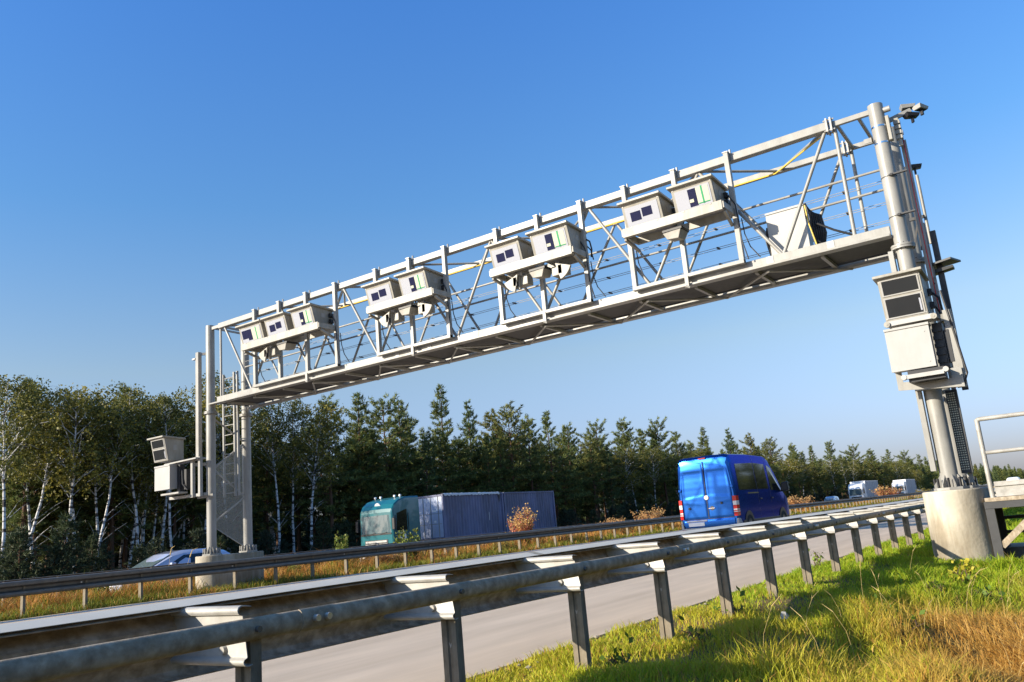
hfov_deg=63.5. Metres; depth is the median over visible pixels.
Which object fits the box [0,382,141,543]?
birch tree
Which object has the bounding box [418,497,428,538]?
door
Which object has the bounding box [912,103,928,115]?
flood light
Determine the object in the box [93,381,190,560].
birch tree
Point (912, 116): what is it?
flood light
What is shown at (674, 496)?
pine tree
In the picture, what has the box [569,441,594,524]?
pine tree
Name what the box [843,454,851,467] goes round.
pine tree
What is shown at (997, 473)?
distant forest
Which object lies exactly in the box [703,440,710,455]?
pine tree
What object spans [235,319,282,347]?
camera housing
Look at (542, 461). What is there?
pine tree
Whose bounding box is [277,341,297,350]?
beacon box
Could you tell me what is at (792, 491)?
young pine
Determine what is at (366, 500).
pine tree
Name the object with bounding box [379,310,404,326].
fan scanner
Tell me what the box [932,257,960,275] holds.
dark panel
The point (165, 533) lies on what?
pine tree
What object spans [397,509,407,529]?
side window
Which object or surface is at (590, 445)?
pine tree
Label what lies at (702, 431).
pine tree
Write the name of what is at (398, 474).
pine tree
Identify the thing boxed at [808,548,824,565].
weed
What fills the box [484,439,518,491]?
pine tree
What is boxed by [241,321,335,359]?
equipment tray
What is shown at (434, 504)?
door
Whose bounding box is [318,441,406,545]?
pine tree
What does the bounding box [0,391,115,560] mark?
birch tree
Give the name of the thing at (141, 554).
young pine
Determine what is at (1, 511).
pine tree
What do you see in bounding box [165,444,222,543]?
birch tree
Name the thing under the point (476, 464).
pine tree
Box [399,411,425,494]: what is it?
pine tree
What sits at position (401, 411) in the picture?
pine tree
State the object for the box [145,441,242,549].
pine tree
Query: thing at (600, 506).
pine tree
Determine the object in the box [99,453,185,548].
birch tree
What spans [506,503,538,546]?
shrub
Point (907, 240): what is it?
toll gantry
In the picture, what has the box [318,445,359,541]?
pine tree
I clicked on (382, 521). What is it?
lorry
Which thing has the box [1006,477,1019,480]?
car
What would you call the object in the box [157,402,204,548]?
pine tree
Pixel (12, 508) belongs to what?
pine tree
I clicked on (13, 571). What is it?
young pine
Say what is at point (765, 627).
grass stalk
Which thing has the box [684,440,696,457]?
pine tree
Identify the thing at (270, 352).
fan scanner
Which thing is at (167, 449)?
camera housing
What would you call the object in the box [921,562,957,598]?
weed
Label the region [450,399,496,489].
pine tree
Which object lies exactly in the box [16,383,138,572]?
birch tree
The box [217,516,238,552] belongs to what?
young pine
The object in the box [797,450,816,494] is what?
pine tree
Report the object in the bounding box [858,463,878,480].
broadleaf tree
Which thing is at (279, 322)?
camera housing
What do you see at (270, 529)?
birch tree
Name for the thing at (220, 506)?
pine tree
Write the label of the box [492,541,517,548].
shrub
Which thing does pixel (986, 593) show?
weed
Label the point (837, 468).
pine tree
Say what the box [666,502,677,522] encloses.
young pine
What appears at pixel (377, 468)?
pine tree
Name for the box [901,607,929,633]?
weed
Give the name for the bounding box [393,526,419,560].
shrub
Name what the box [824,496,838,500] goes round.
car
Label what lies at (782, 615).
paper scrap
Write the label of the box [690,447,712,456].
pine tree
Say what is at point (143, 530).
birch tree
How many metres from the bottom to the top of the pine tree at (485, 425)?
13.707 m
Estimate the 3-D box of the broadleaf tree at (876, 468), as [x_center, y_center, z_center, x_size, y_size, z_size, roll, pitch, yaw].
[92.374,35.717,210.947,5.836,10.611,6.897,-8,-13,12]
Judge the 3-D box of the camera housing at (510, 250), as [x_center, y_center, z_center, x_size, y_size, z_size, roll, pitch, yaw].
[0.086,-1.724,17.521,0.978,0.668,0.863,-13,-15,33]
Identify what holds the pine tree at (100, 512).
on the ground at (779, 606)
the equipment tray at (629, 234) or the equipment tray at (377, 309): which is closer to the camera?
the equipment tray at (629, 234)
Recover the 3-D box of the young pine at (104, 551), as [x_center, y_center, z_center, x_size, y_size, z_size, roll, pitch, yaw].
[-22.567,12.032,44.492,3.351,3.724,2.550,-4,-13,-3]
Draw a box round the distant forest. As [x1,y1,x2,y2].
[880,456,1023,490]
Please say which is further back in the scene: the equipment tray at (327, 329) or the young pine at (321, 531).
the young pine at (321, 531)
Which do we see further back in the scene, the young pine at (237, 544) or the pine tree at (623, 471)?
the pine tree at (623, 471)
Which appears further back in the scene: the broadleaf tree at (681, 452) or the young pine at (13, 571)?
the broadleaf tree at (681, 452)
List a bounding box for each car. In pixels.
[104,548,230,590]
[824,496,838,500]
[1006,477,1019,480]
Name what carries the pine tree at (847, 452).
on the ground at (779, 606)
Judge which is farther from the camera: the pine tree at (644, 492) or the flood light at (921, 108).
the pine tree at (644, 492)
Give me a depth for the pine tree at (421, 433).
77.11 m
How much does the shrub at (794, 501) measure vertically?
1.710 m
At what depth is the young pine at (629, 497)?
85.56 m
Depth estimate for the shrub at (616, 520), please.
43.47 m
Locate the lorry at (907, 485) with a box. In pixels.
[892,479,916,493]
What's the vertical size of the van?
2.800 m
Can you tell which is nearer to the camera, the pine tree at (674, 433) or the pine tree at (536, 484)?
the pine tree at (536, 484)
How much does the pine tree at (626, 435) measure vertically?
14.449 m
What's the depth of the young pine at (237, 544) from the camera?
47.74 m
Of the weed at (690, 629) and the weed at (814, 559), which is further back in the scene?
the weed at (814, 559)
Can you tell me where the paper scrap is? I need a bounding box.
[780,611,788,618]
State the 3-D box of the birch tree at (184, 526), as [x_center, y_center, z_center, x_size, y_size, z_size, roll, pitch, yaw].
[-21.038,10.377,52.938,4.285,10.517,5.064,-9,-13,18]
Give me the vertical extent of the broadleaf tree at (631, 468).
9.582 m
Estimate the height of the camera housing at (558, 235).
0.668 m
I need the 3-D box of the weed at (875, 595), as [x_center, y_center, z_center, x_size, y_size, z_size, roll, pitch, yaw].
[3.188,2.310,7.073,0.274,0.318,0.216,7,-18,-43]
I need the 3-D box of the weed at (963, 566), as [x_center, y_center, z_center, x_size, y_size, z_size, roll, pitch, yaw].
[5.444,2.800,9.916,0.411,0.464,0.366,1,-14,-24]
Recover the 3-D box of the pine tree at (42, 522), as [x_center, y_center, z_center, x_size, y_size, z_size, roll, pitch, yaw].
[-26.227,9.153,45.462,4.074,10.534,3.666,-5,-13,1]
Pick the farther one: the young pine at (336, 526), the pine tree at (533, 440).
the pine tree at (533, 440)
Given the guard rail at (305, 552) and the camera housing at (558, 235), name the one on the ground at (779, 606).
the guard rail at (305, 552)
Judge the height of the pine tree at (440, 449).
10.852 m
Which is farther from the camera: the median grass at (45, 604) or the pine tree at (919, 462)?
the pine tree at (919, 462)
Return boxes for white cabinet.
[154,464,177,490]
[765,203,852,255]
[883,321,937,373]
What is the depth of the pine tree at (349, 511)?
65.35 m
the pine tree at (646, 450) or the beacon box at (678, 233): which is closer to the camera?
the beacon box at (678, 233)
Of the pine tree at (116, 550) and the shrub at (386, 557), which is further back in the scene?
the pine tree at (116, 550)
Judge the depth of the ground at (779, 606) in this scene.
6.65 m
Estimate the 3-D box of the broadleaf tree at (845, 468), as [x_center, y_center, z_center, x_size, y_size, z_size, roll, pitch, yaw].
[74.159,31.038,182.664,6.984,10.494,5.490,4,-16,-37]
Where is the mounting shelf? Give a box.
[884,313,939,328]
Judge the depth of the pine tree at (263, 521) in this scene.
62.81 m
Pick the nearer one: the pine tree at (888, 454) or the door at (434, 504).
the door at (434, 504)
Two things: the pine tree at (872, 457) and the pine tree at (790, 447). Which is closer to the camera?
the pine tree at (790, 447)
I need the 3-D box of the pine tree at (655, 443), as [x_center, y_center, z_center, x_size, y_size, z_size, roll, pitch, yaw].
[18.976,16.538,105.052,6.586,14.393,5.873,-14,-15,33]
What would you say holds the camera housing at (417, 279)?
on the equipment tray at (377, 309)
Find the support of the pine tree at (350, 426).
on the ground at (779, 606)
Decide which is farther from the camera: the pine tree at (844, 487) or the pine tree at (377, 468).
the pine tree at (844, 487)
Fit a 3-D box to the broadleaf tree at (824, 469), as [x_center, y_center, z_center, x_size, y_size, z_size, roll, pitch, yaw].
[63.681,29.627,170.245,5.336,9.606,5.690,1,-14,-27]
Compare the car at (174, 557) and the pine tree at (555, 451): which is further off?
the pine tree at (555, 451)
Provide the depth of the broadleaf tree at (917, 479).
252.77 m
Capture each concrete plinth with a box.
[195,551,263,590]
[922,487,994,561]
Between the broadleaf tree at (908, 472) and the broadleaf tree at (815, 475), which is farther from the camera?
the broadleaf tree at (908, 472)
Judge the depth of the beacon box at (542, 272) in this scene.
16.86 m
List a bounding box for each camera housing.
[147,435,185,462]
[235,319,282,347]
[260,311,311,340]
[286,303,333,332]
[361,277,415,310]
[394,266,451,301]
[484,236,537,274]
[525,220,593,263]
[617,190,683,236]
[666,173,730,222]
[872,266,944,326]
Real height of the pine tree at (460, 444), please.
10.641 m
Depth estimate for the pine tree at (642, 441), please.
108.40 m
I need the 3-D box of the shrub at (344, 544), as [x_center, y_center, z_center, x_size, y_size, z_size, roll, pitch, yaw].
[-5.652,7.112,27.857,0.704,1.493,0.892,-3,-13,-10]
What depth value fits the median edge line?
21.67 m
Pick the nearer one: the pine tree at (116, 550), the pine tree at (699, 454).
the pine tree at (116, 550)
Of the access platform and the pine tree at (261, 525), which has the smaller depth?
the access platform
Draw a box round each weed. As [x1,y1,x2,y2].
[599,631,639,665]
[678,611,716,643]
[712,586,750,614]
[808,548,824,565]
[873,593,899,617]
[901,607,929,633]
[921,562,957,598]
[941,555,981,585]
[964,574,1004,602]
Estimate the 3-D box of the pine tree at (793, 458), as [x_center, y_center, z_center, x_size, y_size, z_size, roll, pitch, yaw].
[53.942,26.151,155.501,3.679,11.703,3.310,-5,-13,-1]
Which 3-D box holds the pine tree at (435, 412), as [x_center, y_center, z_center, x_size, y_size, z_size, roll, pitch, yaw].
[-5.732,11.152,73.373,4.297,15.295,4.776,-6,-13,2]
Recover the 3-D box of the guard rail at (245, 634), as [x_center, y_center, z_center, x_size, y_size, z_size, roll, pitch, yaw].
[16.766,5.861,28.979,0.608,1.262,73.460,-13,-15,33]
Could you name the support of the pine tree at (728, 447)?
on the ground at (779, 606)
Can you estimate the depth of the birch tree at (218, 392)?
54.34 m
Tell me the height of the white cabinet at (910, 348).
0.680 m
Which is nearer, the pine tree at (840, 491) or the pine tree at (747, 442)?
the pine tree at (747, 442)
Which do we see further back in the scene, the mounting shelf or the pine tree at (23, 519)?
the pine tree at (23, 519)
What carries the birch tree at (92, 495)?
on the ground at (779, 606)
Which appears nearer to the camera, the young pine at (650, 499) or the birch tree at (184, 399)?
the birch tree at (184, 399)
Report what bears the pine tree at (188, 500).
on the ground at (779, 606)
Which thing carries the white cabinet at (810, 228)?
on the toll gantry
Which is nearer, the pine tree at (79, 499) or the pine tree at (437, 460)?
the pine tree at (79, 499)
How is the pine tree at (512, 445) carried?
on the ground at (779, 606)
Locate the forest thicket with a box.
[0,462,845,573]
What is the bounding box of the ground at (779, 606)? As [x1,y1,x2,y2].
[3,484,1023,681]
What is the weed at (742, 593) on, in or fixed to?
on the ground at (779, 606)
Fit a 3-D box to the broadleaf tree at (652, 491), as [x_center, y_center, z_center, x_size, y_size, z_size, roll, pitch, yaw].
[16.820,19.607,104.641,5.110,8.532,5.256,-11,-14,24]
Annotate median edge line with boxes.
[4,498,919,622]
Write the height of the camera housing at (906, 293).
0.867 m
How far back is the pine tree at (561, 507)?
86.46 m
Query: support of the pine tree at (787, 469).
on the ground at (779, 606)
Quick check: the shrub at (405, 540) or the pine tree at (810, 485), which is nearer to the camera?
the shrub at (405, 540)
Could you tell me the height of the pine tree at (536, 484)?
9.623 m
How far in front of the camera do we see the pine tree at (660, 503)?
105.44 m
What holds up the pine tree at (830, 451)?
on the ground at (779, 606)
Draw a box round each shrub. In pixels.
[89,587,110,598]
[286,565,302,575]
[334,530,349,560]
[380,553,402,563]
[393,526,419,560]
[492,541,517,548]
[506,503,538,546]
[551,533,578,539]
[599,515,625,532]
[632,505,664,527]
[787,495,814,509]
[869,486,902,497]
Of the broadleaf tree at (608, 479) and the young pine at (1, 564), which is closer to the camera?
the young pine at (1, 564)
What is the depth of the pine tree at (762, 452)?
150.79 m
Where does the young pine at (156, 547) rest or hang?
on the ground at (779, 606)
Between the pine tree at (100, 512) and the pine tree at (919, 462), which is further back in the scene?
the pine tree at (919, 462)
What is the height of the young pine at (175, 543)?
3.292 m
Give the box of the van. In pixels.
[678,454,789,530]
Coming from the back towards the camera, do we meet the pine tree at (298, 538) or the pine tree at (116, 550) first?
the pine tree at (298, 538)
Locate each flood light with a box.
[899,103,914,111]
[902,111,919,122]
[911,163,921,174]
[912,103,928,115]
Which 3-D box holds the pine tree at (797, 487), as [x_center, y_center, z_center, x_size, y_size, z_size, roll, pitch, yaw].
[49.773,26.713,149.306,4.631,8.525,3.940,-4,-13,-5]
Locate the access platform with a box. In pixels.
[974,411,1023,559]
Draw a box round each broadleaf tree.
[590,457,628,517]
[610,447,655,502]
[614,453,658,517]
[634,446,674,507]
[643,463,663,509]
[665,445,692,485]
[665,459,678,496]
[770,465,789,485]
[774,459,804,497]
[792,459,817,494]
[800,462,824,489]
[810,463,833,496]
[821,461,843,493]
[837,458,857,485]
[843,459,866,480]
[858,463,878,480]
[867,461,883,478]
[877,464,891,485]
[889,460,909,479]
[896,468,907,479]
[899,461,917,477]
[904,469,916,478]
[912,463,930,489]
[912,469,925,487]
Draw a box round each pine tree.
[0,378,61,552]
[0,383,83,526]
[0,417,90,570]
[0,426,77,568]
[0,454,28,546]
[0,477,66,568]
[35,420,102,562]
[37,410,133,574]
[52,493,128,571]
[53,402,171,568]
[61,402,154,568]
[70,499,134,552]
[98,485,167,553]
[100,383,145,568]
[102,418,195,549]
[144,411,205,550]
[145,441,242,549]
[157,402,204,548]
[185,421,242,549]
[195,429,265,549]
[216,406,279,543]
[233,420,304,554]
[239,441,316,547]
[239,468,281,545]
[275,432,334,551]
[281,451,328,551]
[286,423,336,544]
[287,391,375,542]
[300,444,340,548]
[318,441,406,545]
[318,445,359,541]
[323,448,359,543]
[333,391,396,539]
[337,438,394,535]
[341,425,357,540]
[341,427,402,508]
[342,427,385,535]
[347,392,434,495]
[357,429,395,500]
[379,400,433,495]
[381,439,420,494]
[384,461,413,497]
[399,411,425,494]
[406,443,428,496]
[413,435,442,496]
[416,427,429,493]
[421,384,470,490]
[422,431,449,494]
[427,429,473,493]
[428,431,445,493]
[435,449,462,492]
[440,434,493,492]
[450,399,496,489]
[453,453,477,492]
[455,435,493,492]
[468,400,552,491]
[469,436,506,491]
[470,441,502,489]
[476,408,530,490]
[481,426,532,491]
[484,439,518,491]
[513,456,529,491]
[515,413,562,490]
[519,410,590,524]
[522,440,562,490]
[524,447,562,504]
[541,448,574,512]
[547,455,570,509]
[548,433,588,500]
[553,444,582,514]
[555,459,597,512]
[557,422,593,522]
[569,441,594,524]
[572,441,593,523]
[574,418,630,521]
[575,435,627,521]
[577,445,619,522]
[579,450,607,522]
[581,456,594,523]
[600,444,626,516]
[600,446,633,508]
[610,416,655,514]
[615,459,644,507]
[615,466,650,518]
[633,454,657,514]
[635,417,681,508]
[635,464,657,513]
[637,429,669,498]
[638,438,660,510]
[646,430,676,509]
[648,451,673,516]
[657,464,675,514]
[663,463,678,511]
[669,431,685,489]
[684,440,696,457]
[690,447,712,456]
[697,426,713,454]
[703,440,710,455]
[721,427,739,453]
[730,442,741,453]
[738,432,770,465]
[759,446,789,473]
[761,436,795,475]
[771,464,789,494]
[776,462,797,496]
[782,467,799,498]
[783,443,810,500]
[787,470,803,498]
[789,450,806,499]
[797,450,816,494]
[801,471,818,496]
[805,445,833,500]
[820,441,845,492]
[820,469,835,495]
[828,471,846,492]
[832,455,844,490]
[837,467,848,494]
[838,454,852,497]
[840,443,873,478]
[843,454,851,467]
[865,448,885,483]
[869,462,888,486]
[880,456,898,489]
[882,463,894,488]
[885,449,908,479]
[893,450,920,480]
[916,454,925,469]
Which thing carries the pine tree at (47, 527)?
on the ground at (779, 606)
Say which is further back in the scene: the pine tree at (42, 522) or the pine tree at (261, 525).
the pine tree at (261, 525)
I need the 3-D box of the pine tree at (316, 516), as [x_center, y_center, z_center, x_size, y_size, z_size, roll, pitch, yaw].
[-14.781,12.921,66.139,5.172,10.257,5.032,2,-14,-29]
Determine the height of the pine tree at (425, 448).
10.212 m
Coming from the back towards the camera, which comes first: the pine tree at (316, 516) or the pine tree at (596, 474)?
the pine tree at (596, 474)
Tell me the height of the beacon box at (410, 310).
0.208 m
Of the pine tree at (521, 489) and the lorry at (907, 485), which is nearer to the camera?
the pine tree at (521, 489)
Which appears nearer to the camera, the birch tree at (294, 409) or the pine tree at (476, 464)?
the birch tree at (294, 409)
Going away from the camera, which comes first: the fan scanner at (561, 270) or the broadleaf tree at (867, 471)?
the fan scanner at (561, 270)
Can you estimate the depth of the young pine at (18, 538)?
37.10 m
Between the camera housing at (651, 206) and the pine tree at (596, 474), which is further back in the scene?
the pine tree at (596, 474)
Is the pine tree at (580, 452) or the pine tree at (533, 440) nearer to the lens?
the pine tree at (533, 440)
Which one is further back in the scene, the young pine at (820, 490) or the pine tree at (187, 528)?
the young pine at (820, 490)
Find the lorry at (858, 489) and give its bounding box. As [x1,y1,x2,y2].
[847,480,878,501]
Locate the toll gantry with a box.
[161,102,978,555]
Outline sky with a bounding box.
[0,0,1023,514]
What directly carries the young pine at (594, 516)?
on the ground at (779, 606)
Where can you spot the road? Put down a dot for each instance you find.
(494, 638)
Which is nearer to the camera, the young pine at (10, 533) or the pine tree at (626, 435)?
the young pine at (10, 533)
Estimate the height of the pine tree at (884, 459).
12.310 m
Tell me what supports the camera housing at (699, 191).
on the equipment tray at (629, 234)
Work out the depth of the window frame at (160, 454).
23.25 m
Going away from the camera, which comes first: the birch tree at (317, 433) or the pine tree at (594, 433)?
the birch tree at (317, 433)
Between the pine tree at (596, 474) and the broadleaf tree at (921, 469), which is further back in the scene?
the broadleaf tree at (921, 469)
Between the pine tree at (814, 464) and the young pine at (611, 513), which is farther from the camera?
the pine tree at (814, 464)
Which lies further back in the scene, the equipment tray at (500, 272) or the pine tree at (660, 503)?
the pine tree at (660, 503)
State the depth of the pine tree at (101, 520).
52.94 m
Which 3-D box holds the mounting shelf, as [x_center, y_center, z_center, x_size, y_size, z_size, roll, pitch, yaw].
[6.209,-0.282,12.802,0.747,0.094,0.550,-13,-15,33]
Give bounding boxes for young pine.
[0,523,43,601]
[0,530,39,578]
[0,536,42,580]
[0,564,26,599]
[26,510,95,595]
[35,547,71,594]
[73,533,116,573]
[79,529,115,570]
[117,542,148,569]
[130,545,148,564]
[131,536,165,567]
[163,534,185,550]
[179,527,206,549]
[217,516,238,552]
[217,535,231,552]
[231,532,267,554]
[254,530,286,568]
[278,539,291,567]
[302,516,337,565]
[327,522,349,548]
[332,520,360,558]
[557,507,571,535]
[563,509,585,525]
[587,509,600,523]
[604,506,619,521]
[618,490,647,527]
[619,507,630,519]
[642,495,662,518]
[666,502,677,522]
[789,486,799,500]
[804,490,812,501]
[815,487,828,501]
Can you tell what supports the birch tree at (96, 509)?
on the ground at (779, 606)
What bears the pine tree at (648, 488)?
on the ground at (779, 606)
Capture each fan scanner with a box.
[259,345,281,360]
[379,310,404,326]
[418,301,434,316]
[505,272,532,291]
[552,261,570,278]
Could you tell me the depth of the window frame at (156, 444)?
23.26 m
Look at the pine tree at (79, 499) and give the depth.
47.46 m
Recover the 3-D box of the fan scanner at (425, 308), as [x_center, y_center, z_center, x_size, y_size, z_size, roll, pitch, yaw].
[-1.893,-0.713,18.648,0.506,0.406,0.340,-13,-15,33]
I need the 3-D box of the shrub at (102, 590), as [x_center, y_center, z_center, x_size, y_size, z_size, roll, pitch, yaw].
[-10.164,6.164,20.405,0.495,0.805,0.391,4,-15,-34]
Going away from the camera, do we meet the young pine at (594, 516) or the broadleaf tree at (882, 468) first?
the young pine at (594, 516)
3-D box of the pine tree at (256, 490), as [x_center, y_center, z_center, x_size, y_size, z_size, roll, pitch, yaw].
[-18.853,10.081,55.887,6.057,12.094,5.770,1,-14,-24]
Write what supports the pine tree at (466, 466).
on the ground at (779, 606)
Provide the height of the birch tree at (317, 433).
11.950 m
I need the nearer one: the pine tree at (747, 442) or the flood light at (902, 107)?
the flood light at (902, 107)
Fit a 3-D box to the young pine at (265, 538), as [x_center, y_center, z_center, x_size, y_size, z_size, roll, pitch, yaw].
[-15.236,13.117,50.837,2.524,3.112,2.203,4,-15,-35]
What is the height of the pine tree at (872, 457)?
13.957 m
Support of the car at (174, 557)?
on the opposite road
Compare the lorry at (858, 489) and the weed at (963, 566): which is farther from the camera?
the lorry at (858, 489)
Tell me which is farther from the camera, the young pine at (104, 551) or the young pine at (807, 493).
the young pine at (807, 493)
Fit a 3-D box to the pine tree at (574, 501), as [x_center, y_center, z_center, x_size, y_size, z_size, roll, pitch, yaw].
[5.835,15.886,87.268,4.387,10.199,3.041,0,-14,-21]
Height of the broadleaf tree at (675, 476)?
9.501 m
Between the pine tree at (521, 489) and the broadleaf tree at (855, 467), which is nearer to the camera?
the pine tree at (521, 489)
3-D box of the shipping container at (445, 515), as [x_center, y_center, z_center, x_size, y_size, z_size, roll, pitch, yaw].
[-3.233,10.757,50.872,2.579,2.649,6.070,-13,-15,33]
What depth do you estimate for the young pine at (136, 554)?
41.32 m
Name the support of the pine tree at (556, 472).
on the ground at (779, 606)
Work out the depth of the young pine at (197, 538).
45.91 m
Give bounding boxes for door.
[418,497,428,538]
[427,496,443,538]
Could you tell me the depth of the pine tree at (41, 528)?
46.33 m
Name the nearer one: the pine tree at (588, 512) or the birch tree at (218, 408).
the birch tree at (218, 408)
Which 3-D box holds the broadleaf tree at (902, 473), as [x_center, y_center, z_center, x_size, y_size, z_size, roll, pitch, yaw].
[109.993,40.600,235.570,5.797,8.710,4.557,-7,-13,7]
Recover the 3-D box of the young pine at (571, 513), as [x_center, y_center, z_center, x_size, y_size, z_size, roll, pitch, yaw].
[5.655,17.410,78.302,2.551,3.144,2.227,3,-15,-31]
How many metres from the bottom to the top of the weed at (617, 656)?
0.322 m
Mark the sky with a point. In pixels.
(170, 170)
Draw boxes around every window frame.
[151,439,164,449]
[153,448,166,461]
[879,273,920,297]
[883,291,925,319]
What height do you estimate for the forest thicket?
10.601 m
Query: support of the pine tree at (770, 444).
on the ground at (779, 606)
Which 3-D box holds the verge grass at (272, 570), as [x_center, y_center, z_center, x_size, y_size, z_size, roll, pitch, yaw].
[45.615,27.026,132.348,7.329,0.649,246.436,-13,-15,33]
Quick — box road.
[0,498,927,681]
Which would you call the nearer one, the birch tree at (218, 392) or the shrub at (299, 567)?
the shrub at (299, 567)
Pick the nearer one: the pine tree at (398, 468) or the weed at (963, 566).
the weed at (963, 566)
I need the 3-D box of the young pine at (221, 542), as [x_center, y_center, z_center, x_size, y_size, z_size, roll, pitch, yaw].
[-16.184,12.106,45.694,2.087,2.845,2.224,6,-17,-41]
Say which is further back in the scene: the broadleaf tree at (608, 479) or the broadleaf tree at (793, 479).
the broadleaf tree at (793, 479)
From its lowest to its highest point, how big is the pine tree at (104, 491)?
11.650 m
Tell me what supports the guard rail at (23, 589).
on the ground at (779, 606)
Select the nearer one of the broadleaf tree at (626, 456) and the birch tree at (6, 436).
the birch tree at (6, 436)
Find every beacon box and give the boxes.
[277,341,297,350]
[399,304,417,315]
[529,265,551,278]
[662,225,688,241]
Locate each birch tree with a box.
[0,374,63,576]
[0,379,79,575]
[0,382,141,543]
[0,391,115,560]
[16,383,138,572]
[42,391,138,569]
[54,452,113,549]
[74,395,152,570]
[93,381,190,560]
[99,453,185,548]
[104,394,191,568]
[109,426,191,544]
[115,417,162,568]
[118,417,187,545]
[127,391,205,550]
[134,386,204,549]
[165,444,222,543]
[167,427,226,549]
[178,370,271,549]
[181,388,271,545]
[236,400,315,552]
[250,415,296,553]
[252,451,298,553]
[261,398,327,552]
[262,402,358,550]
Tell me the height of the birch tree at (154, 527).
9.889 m
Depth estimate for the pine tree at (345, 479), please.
58.79 m
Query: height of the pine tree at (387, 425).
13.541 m
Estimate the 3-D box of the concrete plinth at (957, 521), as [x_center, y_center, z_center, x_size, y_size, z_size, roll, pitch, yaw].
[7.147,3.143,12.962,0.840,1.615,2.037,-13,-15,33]
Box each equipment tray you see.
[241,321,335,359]
[366,287,450,321]
[489,245,588,289]
[621,200,734,252]
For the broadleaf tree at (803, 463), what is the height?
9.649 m
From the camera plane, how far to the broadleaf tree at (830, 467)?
173.57 m
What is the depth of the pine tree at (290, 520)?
61.49 m
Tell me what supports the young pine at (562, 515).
on the ground at (779, 606)
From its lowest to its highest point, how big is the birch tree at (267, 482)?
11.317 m
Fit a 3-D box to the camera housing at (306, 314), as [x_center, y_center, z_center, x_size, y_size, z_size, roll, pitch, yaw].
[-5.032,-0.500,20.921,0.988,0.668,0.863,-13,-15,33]
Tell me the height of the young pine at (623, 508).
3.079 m
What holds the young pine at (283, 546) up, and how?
on the ground at (779, 606)
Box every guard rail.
[0,485,985,603]
[0,485,994,617]
[0,488,995,681]
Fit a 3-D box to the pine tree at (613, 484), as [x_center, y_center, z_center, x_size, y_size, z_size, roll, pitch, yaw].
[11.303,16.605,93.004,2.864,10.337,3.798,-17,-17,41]
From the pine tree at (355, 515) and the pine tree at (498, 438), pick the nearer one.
the pine tree at (355, 515)
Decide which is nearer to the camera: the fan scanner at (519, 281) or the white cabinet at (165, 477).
the fan scanner at (519, 281)
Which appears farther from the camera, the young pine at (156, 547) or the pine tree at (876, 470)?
the pine tree at (876, 470)
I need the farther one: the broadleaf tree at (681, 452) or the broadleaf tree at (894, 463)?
the broadleaf tree at (894, 463)
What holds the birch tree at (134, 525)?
on the ground at (779, 606)
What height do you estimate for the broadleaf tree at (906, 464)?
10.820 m
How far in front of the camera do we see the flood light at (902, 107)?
14.04 m
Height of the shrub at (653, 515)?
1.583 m
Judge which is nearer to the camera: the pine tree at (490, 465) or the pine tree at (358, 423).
the pine tree at (358, 423)
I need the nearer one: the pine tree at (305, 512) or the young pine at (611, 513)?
the pine tree at (305, 512)
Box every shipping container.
[418,492,505,539]
[503,491,556,531]
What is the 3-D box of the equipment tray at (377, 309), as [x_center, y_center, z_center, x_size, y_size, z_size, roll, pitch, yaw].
[-2.397,-0.788,19.046,2.060,0.350,0.650,-13,-15,33]
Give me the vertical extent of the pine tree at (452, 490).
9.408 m
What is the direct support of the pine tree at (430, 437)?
on the ground at (779, 606)
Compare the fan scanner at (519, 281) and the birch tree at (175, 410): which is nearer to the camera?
the fan scanner at (519, 281)
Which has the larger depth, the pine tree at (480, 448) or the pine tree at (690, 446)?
the pine tree at (690, 446)
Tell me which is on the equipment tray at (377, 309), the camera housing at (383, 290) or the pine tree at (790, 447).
the camera housing at (383, 290)
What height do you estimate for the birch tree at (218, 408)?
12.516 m
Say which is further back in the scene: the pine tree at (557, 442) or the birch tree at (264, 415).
the pine tree at (557, 442)
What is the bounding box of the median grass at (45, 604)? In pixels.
[0,495,922,621]
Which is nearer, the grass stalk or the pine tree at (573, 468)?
the grass stalk
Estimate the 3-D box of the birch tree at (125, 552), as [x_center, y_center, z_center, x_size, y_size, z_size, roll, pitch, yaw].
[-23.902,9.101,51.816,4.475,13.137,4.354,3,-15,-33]
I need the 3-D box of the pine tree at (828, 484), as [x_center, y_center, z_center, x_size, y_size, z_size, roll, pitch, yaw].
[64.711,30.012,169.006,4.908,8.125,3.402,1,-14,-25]
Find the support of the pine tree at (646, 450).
on the ground at (779, 606)
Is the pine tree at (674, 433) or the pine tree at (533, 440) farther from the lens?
the pine tree at (674, 433)
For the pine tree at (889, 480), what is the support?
on the ground at (779, 606)
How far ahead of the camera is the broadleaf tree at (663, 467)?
100.79 m
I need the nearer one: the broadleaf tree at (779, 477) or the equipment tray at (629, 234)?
the equipment tray at (629, 234)
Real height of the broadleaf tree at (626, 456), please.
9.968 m
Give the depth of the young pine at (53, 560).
37.73 m
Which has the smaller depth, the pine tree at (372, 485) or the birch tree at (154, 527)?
the birch tree at (154, 527)
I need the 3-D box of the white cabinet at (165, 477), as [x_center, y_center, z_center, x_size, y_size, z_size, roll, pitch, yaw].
[-9.686,3.828,23.125,0.730,0.680,0.252,-13,-15,33]
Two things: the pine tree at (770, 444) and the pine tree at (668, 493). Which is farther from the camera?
the pine tree at (770, 444)

